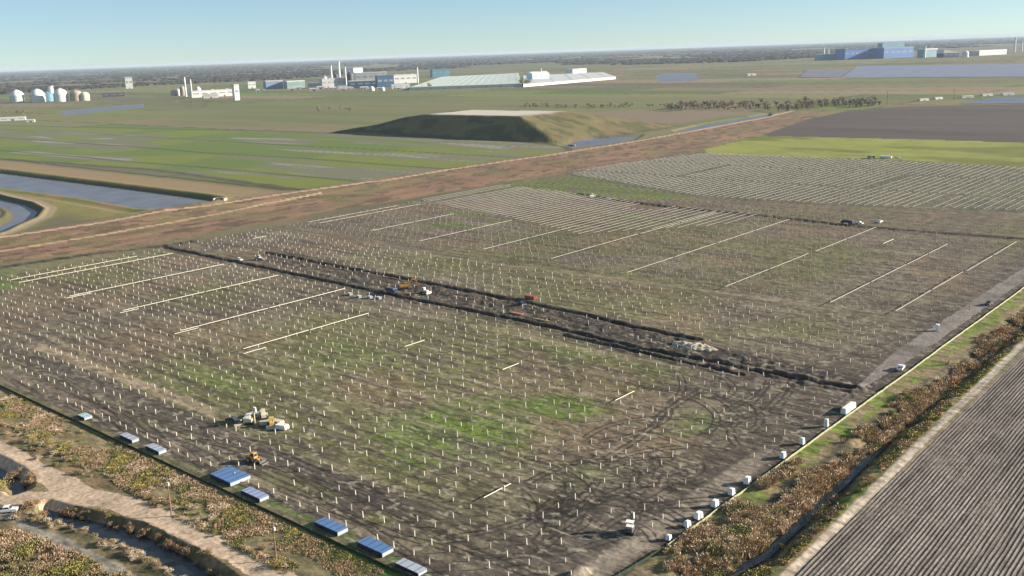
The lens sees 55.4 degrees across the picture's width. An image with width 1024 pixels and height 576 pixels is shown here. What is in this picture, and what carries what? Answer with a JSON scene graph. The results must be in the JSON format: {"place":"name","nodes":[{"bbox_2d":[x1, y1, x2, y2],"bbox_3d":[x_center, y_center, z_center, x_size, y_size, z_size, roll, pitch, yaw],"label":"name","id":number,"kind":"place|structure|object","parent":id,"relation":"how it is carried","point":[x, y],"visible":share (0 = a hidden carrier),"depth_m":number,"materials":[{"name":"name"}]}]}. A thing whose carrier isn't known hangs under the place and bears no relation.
{"place":"outdoors","nodes":[
{"label":"outdoors","id":0,"kind":"place"},
{"bbox_2d":[0,174,208,231],"bbox_3d":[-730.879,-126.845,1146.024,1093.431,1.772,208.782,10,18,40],"label":"canal water","id":1,"kind":"structure","parent":0,"point":[122,197],"depth_m":944.42,"materials":[{"name":"blue liquid"}]},
{"bbox_2d":[0,468,216,575],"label":"channel water","id":2,"kind":"structure","parent":0,"point":[180,564],"depth_m":257.29,"materials":[{"name":"blue liquid"}]},
{"bbox_2d":[0,441,295,575],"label":"haul road","id":3,"kind":"structure","parent":0,"point":[66,491],"depth_m":276.05,"materials":[{"name":"beige gravel"}]},
{"bbox_2d":[0,192,322,251],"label":"farm track","id":4,"kind":"structure","parent":0,"point":[291,198],"depth_m":754.80,"materials":[{"name":"brown soil"}]},
{"bbox_2d":[243,406,256,424],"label":"pile driver","id":5,"kind":"object","parent":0,"point":[248,421],"visible":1,"depth_m":331.00},
{"bbox_2d":[0,125,568,189],"bbox_3d":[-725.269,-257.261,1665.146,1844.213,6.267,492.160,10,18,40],"label":"green field","id":6,"kind":"structure","parent":0,"point":[302,160],"depth_m":1302.55,"materials":[{"name":"green plant"}]},
{"bbox_2d":[0,111,791,237],"bbox_3d":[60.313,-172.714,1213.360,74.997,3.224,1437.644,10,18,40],"label":"dirt road","id":7,"kind":"structure","parent":0,"point":[76,226],"depth_m":914.85,"materials":[{"name":"brown soil"}]},
{"bbox_2d":[61,73,767,146],"bbox_3d":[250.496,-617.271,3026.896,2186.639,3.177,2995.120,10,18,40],"label":"pond water","id":8,"kind":"structure","parent":0,"point":[664,77],"depth_m":2588.66,"materials":[{"name":"blue liquid"}]},
{"bbox_2d":[0,36,1023,575],"bbox_3d":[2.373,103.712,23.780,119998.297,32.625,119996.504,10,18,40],"label":"ground","id":9,"kind":"structure","parent":0,"point":[630,340],"depth_m":459.50,"materials":[{"name":"brown soil"}]},
{"bbox_2d":[0,477,13,491],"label":"shrub","id":10,"kind":"object","parent":9,"relation":"on","point":[2,484],"visible":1,"depth_m":286.99,"materials":[{"name":"brown plant"}]},
{"bbox_2d":[0,504,18,513],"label":"pickup truck","id":11,"kind":"object","parent":9,"relation":"on","point":[7,508],"visible":1,"depth_m":271.39,"materials":[{"name":"white paint"}]},
{"bbox_2d":[0,116,25,120],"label":"white shed","id":12,"kind":"structure","parent":9,"relation":"on","point":[12,118],"depth_m":2329.51,"materials":[{"name":"metal"}]},
{"bbox_2d":[10,89,24,102],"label":"storage tank","id":13,"kind":"object","parent":9,"relation":"on","point":[16,96],"visible":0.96,"depth_m":3559.12,"materials":[{"name":"metal"}]},
{"bbox_2d":[20,499,37,509],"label":"shrub","id":14,"kind":"object","parent":9,"relation":"on","point":[28,503],"visible":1,"depth_m":273.97,"materials":[{"name":"brown plant"}]},
{"bbox_2d":[22,433,38,441],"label":"shrub","id":15,"kind":"object","parent":9,"relation":"on","point":[30,435],"visible":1,"depth_m":322.50,"materials":[{"name":"brown plant"}]},
{"bbox_2d":[30,88,45,102],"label":"storage tank","id":16,"kind":"object","parent":9,"relation":"on","point":[37,95],"visible":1,"depth_m":3517.79,"materials":[{"name":"metal"}]},
{"bbox_2d":[44,92,53,101],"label":"storage tank","id":17,"kind":"object","parent":9,"relation":"on","point":[49,97],"visible":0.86,"depth_m":3553.46,"materials":[{"name":"metal"}]},
{"bbox_2d":[53,88,68,101],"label":"storage tank","id":18,"kind":"object","parent":9,"relation":"on","point":[60,95],"visible":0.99,"depth_m":3502.26,"materials":[{"name":"metal"}]},
{"bbox_2d":[0,527,131,575],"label":"brush","id":19,"kind":"object","parent":9,"relation":"on","point":[68,562],"visible":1,"depth_m":243.75,"materials":[{"name":"brown plant"}]},
{"bbox_2d":[11,256,135,279],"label":"torque tube row","id":20,"kind":"object","parent":9,"relation":"on","point":[71,268],"visible":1,"depth_m":591.51,"materials":[{"name":"beige metal"}]},
{"bbox_2d":[69,89,80,100],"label":"storage tank","id":21,"kind":"object","parent":9,"relation":"on","point":[75,95],"visible":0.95,"depth_m":3516.46,"materials":[{"name":"metal"}]},
{"bbox_2d":[77,412,92,419],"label":"panel stack","id":22,"kind":"object","parent":9,"relation":"on","point":[85,416],"visible":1,"depth_m":342.00,"materials":[{"name":"white glass"}]},
{"bbox_2d":[80,92,89,100],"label":"storage tank","id":23,"kind":"object","parent":9,"relation":"on","point":[84,96],"visible":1,"depth_m":3524.29,"materials":[{"name":"beige metal"}]},
{"bbox_2d":[19,253,171,282],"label":"torque tube row","id":24,"kind":"object","parent":9,"relation":"on","point":[96,267],"visible":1,"depth_m":590.21,"materials":[{"name":"beige metal"}]},
{"bbox_2d":[102,92,124,96],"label":"shed","id":25,"kind":"structure","parent":9,"relation":"on","point":[119,94],"depth_m":3844.21,"materials":[{"name":"metal"}]},
{"bbox_2d":[125,77,132,88],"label":"white tower","id":26,"kind":"structure","parent":9,"relation":"on","point":[128,82],"depth_m":5034.43,"materials":[{"name":"metal"}]},
{"bbox_2d":[120,432,138,442],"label":"panel stack","id":27,"kind":"object","parent":9,"relation":"on","point":[131,438],"visible":1,"depth_m":320.42,"materials":[{"name":"white glass"}]},
{"bbox_2d":[71,264,222,295],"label":"torque tube row","id":28,"kind":"object","parent":9,"relation":"on","point":[144,280],"visible":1,"depth_m":550.52,"materials":[{"name":"beige metal"}]},
{"bbox_2d":[145,443,166,454],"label":"panel stack","id":29,"kind":"object","parent":9,"relation":"on","point":[156,448],"visible":1,"depth_m":310.28,"materials":[{"name":"white"}]},
{"bbox_2d":[163,477,171,515],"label":"utility pole","id":30,"kind":"object","parent":9,"relation":"on","point":[168,494],"visible":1,"depth_m":264.81,"materials":[{"name":"brown wood"}]},
{"bbox_2d":[164,539,174,549],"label":"shrub","id":31,"kind":"object","parent":9,"relation":"on","point":[171,545],"visible":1,"depth_m":252.19,"materials":[{"name":"brown plant"}]},
{"bbox_2d":[179,86,184,95],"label":"storage tank","id":32,"kind":"object","parent":9,"relation":"on","point":[182,90],"visible":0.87,"depth_m":3683.82,"materials":[{"name":"metal"}]},
{"bbox_2d":[0,393,384,575],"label":"rough grass","id":33,"kind":"structure","parent":9,"relation":"on","point":[102,458],"depth_m":281.04,"materials":[{"name":"brown plant"}]},
{"bbox_2d":[123,275,276,310],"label":"torque tube row","id":34,"kind":"object","parent":9,"relation":"on","point":[197,293],"visible":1,"depth_m":514.52,"materials":[{"name":"beige metal"}]},
{"bbox_2d":[200,548,211,554],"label":"shrub","id":35,"kind":"object","parent":9,"relation":"on","point":[206,553],"visible":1,"depth_m":244.27,"materials":[{"name":"brown plant"}]},
{"bbox_2d":[189,88,232,97],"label":"white factory","id":36,"kind":"structure","parent":9,"relation":"on","point":[200,93],"depth_m":3453.70,"materials":[{"name":"metal"}]},
{"bbox_2d":[203,93,218,98],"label":"factory annex","id":37,"kind":"object","parent":9,"relation":"on","point":[213,95],"visible":1,"depth_m":3339.05,"materials":[{"name":"metal"}]},
{"bbox_2d":[210,466,250,486],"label":"panel stack","id":38,"kind":"object","parent":9,"relation":"on","point":[228,476],"visible":1,"depth_m":287.56,"materials":[{"name":"blue glass"}]},
{"bbox_2d":[225,416,241,423],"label":"pickup truck","id":39,"kind":"object","parent":9,"relation":"on","point":[235,419],"visible":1,"depth_m":333.06,"materials":[{"name":"metal"}]},
{"bbox_2d":[231,84,239,99],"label":"tower","id":40,"kind":"structure","parent":9,"relation":"on","point":[235,92],"depth_m":3073.60,"materials":[{"name":"white concrete"}]},
{"bbox_2d":[246,81,255,88],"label":"white shed","id":41,"kind":"structure","parent":9,"relation":"on","point":[251,84],"depth_m":4337.54,"materials":[{"name":"metal"}]},
{"bbox_2d":[241,487,268,502],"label":"panel stack","id":42,"kind":"object","parent":9,"relation":"on","point":[255,494],"visible":1,"depth_m":275.38,"materials":[{"name":"white"}]},
{"bbox_2d":[245,451,268,465],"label":"wheel loader","id":43,"kind":"object","parent":9,"relation":"on","point":[253,456],"visible":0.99,"depth_m":299.17,"materials":[{"name":"yellow metal"}]},
{"bbox_2d":[181,288,344,330],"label":"torque tube row","id":44,"kind":"object","parent":9,"relation":"on","point":[258,310],"visible":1,"depth_m":475.88,"materials":[{"name":"beige metal"}]},
{"bbox_2d":[259,408,267,419],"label":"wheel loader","id":45,"kind":"object","parent":9,"relation":"on","point":[263,411],"visible":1,"depth_m":335.84,"materials":[{"name":"beige metal"}]},
{"bbox_2d":[259,419,274,425],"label":"material bundle","id":46,"kind":"object","parent":9,"relation":"on","point":[262,422],"visible":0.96,"depth_m":329.90,"materials":[{"name":"grey wood"}]},
{"bbox_2d":[266,416,275,429],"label":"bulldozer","id":47,"kind":"object","parent":9,"relation":"on","point":[270,424],"visible":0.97,"depth_m":327.16,"materials":[{"name":"yellow metal"}]},
{"bbox_2d":[268,521,276,560],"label":"utility pole","id":48,"kind":"object","parent":9,"relation":"on","point":[272,523],"visible":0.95,"depth_m":239.14,"materials":[{"name":"brown wood"}]},
{"bbox_2d":[263,80,282,88],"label":"blue hall","id":49,"kind":"structure","parent":9,"relation":"on","point":[273,84],"depth_m":4159.17,"materials":[{"name":"metal"}]},
{"bbox_2d":[268,554,285,570],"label":"shrub","id":50,"kind":"object","parent":9,"relation":"on","point":[279,561],"visible":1,"depth_m":237.29,"materials":[{"name":"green plant"}]},
{"bbox_2d":[275,422,288,429],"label":"material bundle","id":51,"kind":"object","parent":9,"relation":"on","point":[282,426],"visible":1,"depth_m":325.72,"materials":[{"name":"white plastic"}]},
{"bbox_2d":[283,80,304,88],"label":"teal hall","id":52,"kind":"structure","parent":9,"relation":"on","point":[292,84],"depth_m":4148.52,"materials":[{"name":"metal"}]},
{"bbox_2d":[243,313,367,348],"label":"torque tube row","id":53,"kind":"object","parent":9,"relation":"on","point":[304,331],"visible":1,"depth_m":437.43,"materials":[{"name":"beige metal"}]},
{"bbox_2d":[308,82,319,87],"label":"grey hall","id":54,"kind":"structure","parent":9,"relation":"on","point":[313,85],"depth_m":4076.70,"materials":[{"name":"metal"}]},
{"bbox_2d":[314,517,347,536],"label":"panel stack","id":55,"kind":"object","parent":9,"relation":"on","point":[337,529],"visible":1,"depth_m":254.86,"materials":[{"name":"blue glass"}]},
{"bbox_2d":[318,77,345,87],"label":"process plant","id":56,"kind":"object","parent":9,"relation":"on","point":[332,82],"visible":0.89,"depth_m":4071.40,"materials":[{"name":"metal"}]},
{"bbox_2d":[0,385,666,575],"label":"silt fence","id":57,"kind":"object","parent":9,"relation":"on","point":[341,544],"visible":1,"depth_m":268.48,"materials":[{"name":"black fabric"}]},
{"bbox_2d":[347,71,353,86],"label":"storage tank","id":58,"kind":"object","parent":9,"relation":"on","point":[349,76],"visible":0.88,"depth_m":4076.76,"materials":[{"name":"metal"}]},
{"bbox_2d":[343,68,362,74],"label":"white roofed hall","id":59,"kind":"structure","parent":9,"relation":"on","point":[353,70],"depth_m":6832.20,"materials":[{"name":"metal"}]},
{"bbox_2d":[348,80,375,87],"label":"dark blue hall","id":60,"kind":"structure","parent":9,"relation":"on","point":[359,83],"depth_m":3901.02,"materials":[{"name":"metal"}]},
{"bbox_2d":[354,71,386,79],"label":"grey hall","id":61,"kind":"structure","parent":9,"relation":"on","point":[364,75],"depth_m":4628.90,"materials":[{"name":"metal"}]},
{"bbox_2d":[357,536,392,557],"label":"panel stack","id":62,"kind":"object","parent":9,"relation":"on","point":[375,546],"visible":1,"depth_m":243.46,"materials":[{"name":"blue glass"}]},
{"bbox_2d":[375,75,393,86],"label":"dark blue annex","id":63,"kind":"object","parent":9,"relation":"on","point":[384,80],"visible":0.96,"depth_m":3858.02,"materials":[{"name":"metal"}]},
{"bbox_2d":[385,286,398,293],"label":"dump truck","id":64,"kind":"object","parent":9,"relation":"on","point":[394,290],"visible":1,"depth_m":505.10,"materials":[{"name":"metal"}]},
{"bbox_2d":[390,84,409,88],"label":"loading bay","id":65,"kind":"object","parent":9,"relation":"on","point":[393,86],"visible":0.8,"depth_m":3654.74,"materials":[{"name":"metal"}]},
{"bbox_2d":[394,73,416,83],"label":"white hall","id":66,"kind":"structure","parent":9,"relation":"on","point":[405,78],"depth_m":4315.06,"materials":[{"name":"metal"}]},
{"bbox_2d":[398,278,416,289],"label":"excavator","id":67,"kind":"object","parent":9,"relation":"on","point":[403,286],"visible":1,"depth_m":514.84,"materials":[{"name":"orange metal"}]},
{"bbox_2d":[395,558,426,575],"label":"panel stack","id":68,"kind":"object","parent":9,"relation":"on","point":[407,565],"visible":1,"depth_m":233.57,"materials":[{"name":"grey glass"}]},
{"bbox_2d":[420,287,430,293],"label":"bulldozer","id":69,"kind":"object","parent":9,"relation":"on","point":[424,290],"visible":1,"depth_m":503.22,"materials":[{"name":"white metal"}]},
{"bbox_2d":[430,68,449,76],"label":"teal hall","id":70,"kind":"structure","parent":9,"relation":"on","point":[439,72],"depth_m":5260.67,"materials":[{"name":"metal"}]},
{"bbox_2d":[0,231,917,433],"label":"steel pile rows","id":71,"kind":"object","parent":9,"relation":"on","point":[364,326],"visible":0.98,"depth_m":441.14,"materials":[{"name":"silver metal"}]},
{"bbox_2d":[409,73,521,89],"bbox_3d":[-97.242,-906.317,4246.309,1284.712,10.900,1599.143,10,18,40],"label":"warehouse","id":72,"kind":"structure","parent":9,"relation":"on","point":[482,81],"depth_m":3802.78,"materials":[{"name":"white metal"}]},
{"bbox_2d":[0,37,1023,93],"bbox_3d":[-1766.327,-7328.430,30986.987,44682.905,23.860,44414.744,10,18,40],"label":"woods","id":73,"kind":"object","parent":9,"relation":"on","point":[276,70],"visible":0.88,"depth_m":12032.61,"materials":[{"name":"green plant"}]},
{"bbox_2d":[526,71,548,78],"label":"pale blue hall","id":74,"kind":"structure","parent":9,"relation":"on","point":[537,75],"depth_m":4004.14,"materials":[{"name":"metal"}]},
{"bbox_2d":[523,72,615,86],"bbox_3d":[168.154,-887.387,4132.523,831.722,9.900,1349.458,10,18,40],"label":"warehouse","id":75,"kind":"structure","parent":9,"relation":"on","point":[552,79],"depth_m":3861.72,"materials":[{"name":"white metal"}]},
{"bbox_2d":[565,68,585,73],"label":"white shed","id":76,"kind":"structure","parent":9,"relation":"on","point":[579,70],"depth_m":5058.38,"materials":[{"name":"metal"}]},
{"bbox_2d":[624,511,636,535],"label":"pile driver","id":77,"kind":"object","parent":9,"relation":"on","point":[630,528],"visible":1,"depth_m":247.44},
{"bbox_2d":[294,154,1023,322],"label":"steel pile rows","id":78,"kind":"object","parent":9,"relation":"on","point":[748,223],"visible":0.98,"depth_m":677.68,"materials":[{"name":"silver metal"}]},
{"bbox_2d":[629,243,715,271],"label":"torque tube row","id":79,"kind":"object","parent":9,"relation":"on","point":[675,256],"visible":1,"depth_m":564.46,"materials":[{"name":"metal"}]},
{"bbox_2d":[684,519,690,527],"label":"wrapped pallet","id":80,"kind":"object","parent":9,"relation":"on","point":[687,523],"visible":0.91,"depth_m":250.22,"materials":[{"name":"white plastic"}]},
{"bbox_2d":[672,341,717,351],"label":"rubble heap","id":81,"kind":"object","parent":9,"relation":"on","point":[697,346],"visible":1,"depth_m":399.11,"materials":[{"name":"white stone"}]},
{"bbox_2d":[694,510,702,519],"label":"wrapped pallet","id":82,"kind":"object","parent":9,"relation":"on","point":[698,514],"visible":1,"depth_m":254.03,"materials":[{"name":"white plastic"}]},
{"bbox_2d":[711,498,718,507],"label":"wrapped pallet","id":83,"kind":"object","parent":9,"relation":"on","point":[714,503],"visible":1,"depth_m":260.19,"materials":[{"name":"white plastic"}]},
{"bbox_2d":[728,487,734,495],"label":"wrapped pallet","id":84,"kind":"object","parent":9,"relation":"on","point":[731,491],"visible":1,"depth_m":266.86,"materials":[{"name":"white plastic"}]},
{"bbox_2d":[743,475,750,484],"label":"wrapped pallet","id":85,"kind":"object","parent":9,"relation":"on","point":[747,479],"visible":1,"depth_m":273.20,"materials":[{"name":"white plastic"}]},
{"bbox_2d":[725,253,808,286],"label":"torque tube row","id":86,"kind":"object","parent":9,"relation":"on","point":[767,269],"visible":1,"depth_m":525.62,"materials":[{"name":"metal"}]},
{"bbox_2d":[814,53,834,59],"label":"blue wing","id":87,"kind":"structure","parent":9,"relation":"on","point":[824,56],"depth_m":6249.58,"materials":[{"name":"blue metal"}]},
{"bbox_2d":[800,70,850,76],"bbox_3d":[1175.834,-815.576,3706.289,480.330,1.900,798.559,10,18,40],"label":"solar array","id":88,"kind":"object","parent":9,"relation":"on","point":[823,73],"visible":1,"depth_m":3662.73,"materials":[{"name":"grey glass"}]},
{"bbox_2d":[661,308,1023,575],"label":"reed bed","id":89,"kind":"object","parent":9,"relation":"on","point":[712,539],"visible":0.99,"depth_m":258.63,"materials":[{"name":"brown plant"}]},
{"bbox_2d":[668,287,1023,545],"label":"silt fence","id":90,"kind":"object","parent":9,"relation":"on","point":[721,506],"visible":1,"depth_m":314.08,"materials":[{"name":"fabric"}]},
{"bbox_2d":[840,219,853,224],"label":"dump truck","id":91,"kind":"object","parent":9,"relation":"on","point":[850,222],"visible":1,"depth_m":654.12,"materials":[{"name":"metal"}]},
{"bbox_2d":[840,401,855,414],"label":"van","id":92,"kind":"object","parent":9,"relation":"on","point":[848,408],"visible":1,"depth_m":323.31,"materials":[{"name":"white metal"}]},
{"bbox_2d":[835,48,872,59],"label":"blue plant","id":93,"kind":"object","parent":9,"relation":"on","point":[853,53],"visible":0.99,"depth_m":6198.62,"materials":[{"name":"metal"}]},
{"bbox_2d":[831,264,905,301],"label":"torque tube row","id":94,"kind":"object","parent":9,"relation":"on","point":[865,284],"visible":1,"depth_m":486.54,"materials":[{"name":"metal"}]},
{"bbox_2d":[743,327,1023,575],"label":"dry grass","id":95,"kind":"structure","parent":9,"relation":"on","point":[906,437],"depth_m":292.90,"materials":[{"name":"beige plant"}]},
{"bbox_2d":[878,42,904,47],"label":"blue plant","id":96,"kind":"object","parent":9,"relation":"on","point":[897,44],"visible":0.26,"depth_m":7115.97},
{"bbox_2d":[872,46,913,58],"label":"blue plant","id":97,"kind":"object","parent":9,"relation":"on","point":[891,52],"visible":0.94,"depth_m":6190.23,"materials":[{"name":"metal"}]},
{"bbox_2d":[917,48,937,57],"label":"grey hall","id":98,"kind":"structure","parent":9,"relation":"on","point":[931,52],"depth_m":6025.11,"materials":[{"name":"metal"}]},
{"bbox_2d":[896,272,961,310],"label":"torque tube row","id":99,"kind":"object","parent":9,"relation":"on","point":[931,290],"visible":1,"depth_m":469.18,"materials":[{"name":"metal"}]},
{"bbox_2d":[842,64,1023,77],"bbox_3d":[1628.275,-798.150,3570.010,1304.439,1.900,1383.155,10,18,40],"label":"solar array","id":100,"kind":"object","parent":9,"relation":"on","point":[990,70],"visible":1,"depth_m":3474.71,"materials":[{"name":"blue glass"}]},
{"bbox_2d":[936,50,958,57],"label":"sloped hall","id":101,"kind":"structure","parent":9,"relation":"on","point":[943,53],"depth_m":5835.88,"materials":[{"name":"metal"}]},
{"bbox_2d":[969,49,1006,55],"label":"grey hall","id":102,"kind":"structure","parent":9,"relation":"on","point":[987,52],"depth_m":6074.68,"materials":[{"name":"metal"}]},
{"bbox_2d":[961,97,1023,103],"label":"solar array","id":103,"kind":"object","parent":9,"relation":"on","point":[1007,100],"visible":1,"depth_m":1791.46,"materials":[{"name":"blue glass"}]},
{"bbox_2d":[0,0,1023,71],"label":"sky","id":104,"kind":"structure","parent":0,"point":[35,34],"materials":[{"name":"blue"}]},
{"bbox_2d":[704,136,1023,166],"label":"bright green field","id":105,"kind":"structure","parent":0,"point":[1009,154],"depth_m":1096.24,"materials":[{"name":"green plant"}]},
{"bbox_2d":[721,322,1023,575],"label":"ditch water","id":106,"kind":"structure","parent":0,"point":[802,520],"depth_m":263.95,"materials":[{"name":"blue liquid"}]},
{"bbox_2d":[762,269,1023,456],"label":"gravel road","id":107,"kind":"structure","parent":0,"point":[908,351],"depth_m":407.11,"materials":[{"name":"grey gravel"}]},
{"bbox_2d":[763,104,1023,142],"bbox_3d":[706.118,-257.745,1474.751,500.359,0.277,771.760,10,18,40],"label":"dark ploughed land","id":108,"kind":"structure","parent":0,"point":[994,123],"depth_m":1397.25,"materials":[{"name":"soil"}]},
{"bbox_2d":[796,348,1023,575],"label":"ploughed field","id":109,"kind":"structure","parent":0,"point":[842,555],"depth_m":252.50,"materials":[{"name":"brown soil"}]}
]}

